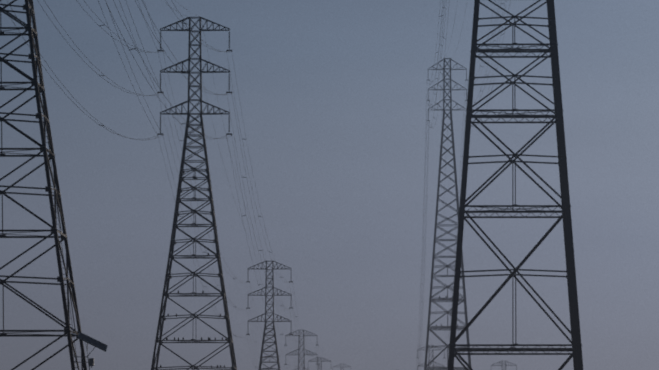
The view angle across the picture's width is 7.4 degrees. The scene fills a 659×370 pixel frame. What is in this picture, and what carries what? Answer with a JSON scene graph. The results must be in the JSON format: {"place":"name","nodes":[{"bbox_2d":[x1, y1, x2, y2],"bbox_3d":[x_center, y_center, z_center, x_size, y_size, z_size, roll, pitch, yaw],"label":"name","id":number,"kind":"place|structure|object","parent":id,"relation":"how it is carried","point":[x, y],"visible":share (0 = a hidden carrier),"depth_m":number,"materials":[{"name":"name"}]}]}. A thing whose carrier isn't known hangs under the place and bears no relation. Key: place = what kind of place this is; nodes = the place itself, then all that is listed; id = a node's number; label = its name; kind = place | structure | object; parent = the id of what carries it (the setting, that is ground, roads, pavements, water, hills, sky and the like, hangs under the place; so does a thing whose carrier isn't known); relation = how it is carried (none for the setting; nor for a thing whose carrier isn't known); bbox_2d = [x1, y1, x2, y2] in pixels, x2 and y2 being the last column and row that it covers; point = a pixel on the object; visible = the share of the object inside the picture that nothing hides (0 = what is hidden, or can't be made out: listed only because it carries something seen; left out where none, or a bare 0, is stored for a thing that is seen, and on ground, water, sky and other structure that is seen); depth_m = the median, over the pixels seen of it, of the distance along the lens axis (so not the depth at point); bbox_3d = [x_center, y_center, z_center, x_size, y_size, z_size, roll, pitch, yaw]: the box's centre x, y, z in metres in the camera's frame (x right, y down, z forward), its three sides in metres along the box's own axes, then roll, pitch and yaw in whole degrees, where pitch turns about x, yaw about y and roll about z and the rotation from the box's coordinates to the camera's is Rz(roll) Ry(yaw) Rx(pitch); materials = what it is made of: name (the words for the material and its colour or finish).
{"place":"outdoors","nodes":[
{"label":"outdoors","id":0,"kind":"place"},
{"bbox_2d":[0,0,658,369],"label":"sky","id":1,"kind":"structure","parent":0,"point":[334,107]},
{"label":"ground","id":2,"kind":"structure","parent":0,"visible":0},
{"bbox_2d":[0,0,86,369],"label":"tower","id":3,"kind":"structure","parent":2,"relation":"on","point":[32,34],"depth_m":284.40,"materials":[{"name":"metal"}]},
{"bbox_2d":[71,332,107,369],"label":"telemetry boxes","id":4,"kind":"object","parent":3,"relation":"attached to","point":[90,362],"visible":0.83,"depth_m":280.07,"materials":[{"name":"black metal"}]},
{"bbox_2d":[79,333,106,349],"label":"solar panel","id":5,"kind":"object","parent":4,"relation":"on","point":[92,341],"visible":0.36,"depth_m":280.47,"materials":[{"name":"black"}]},
{"bbox_2d":[151,17,236,369],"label":"tower","id":6,"kind":"structure","parent":2,"relation":"on","point":[168,277],"depth_m":500.83,"materials":[{"name":"metal"}]},
{"bbox_2d":[160,253,457,368],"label":"birds","id":7,"kind":"object","parent":6,"relation":"attached to","point":[209,339],"visible":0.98,"depth_m":496.08},
{"bbox_2d":[246,261,292,369],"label":"tower","id":8,"kind":"structure","parent":2,"relation":"on","point":[265,335],"depth_m":800.06,"materials":[{"name":"metal"}]},
{"bbox_2d":[284,330,317,369],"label":"tower","id":9,"kind":"structure","parent":2,"relation":"on","point":[299,361],"depth_m":1098.38,"materials":[{"name":"metal"}]},
{"bbox_2d":[307,357,330,369],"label":"tower","id":10,"kind":"structure","parent":2,"relation":"on","point":[312,360],"depth_m":1514.15,"materials":[{"name":"metal"}]},
{"bbox_2d":[333,364,350,369],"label":"tower","id":11,"kind":"structure","parent":2,"relation":"on","point":[341,368],"depth_m":1921.47,"materials":[{"name":"metal"}]},
{"bbox_2d":[417,345,445,369],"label":"tower","id":12,"kind":"structure","parent":2,"relation":"on","point":[429,360],"depth_m":1286.55,"materials":[{"name":"metal"}]},
{"bbox_2d":[424,58,471,369],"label":"tower","id":13,"kind":"structure","parent":2,"relation":"on","point":[430,327],"depth_m":1002.02,"materials":[{"name":"metal"}]},
{"bbox_2d":[491,361,516,369],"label":"tower","id":14,"kind":"structure","parent":2,"relation":"on","point":[504,364],"depth_m":1358.68,"materials":[{"name":"metal"}]},
{"bbox_2d":[448,0,582,369],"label":"tower","id":15,"kind":"structure","parent":2,"relation":"on","point":[574,332],"depth_m":427.08,"materials":[{"name":"metal"}]},
{"bbox_2d":[1,0,509,369],"bbox_3d":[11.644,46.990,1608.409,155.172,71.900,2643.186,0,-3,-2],"label":"conductors","id":16,"kind":"object","parent":15,"relation":"attached to","point":[246,139],"visible":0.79,"depth_m":549.58,"materials":[{"name":"grey metal"}]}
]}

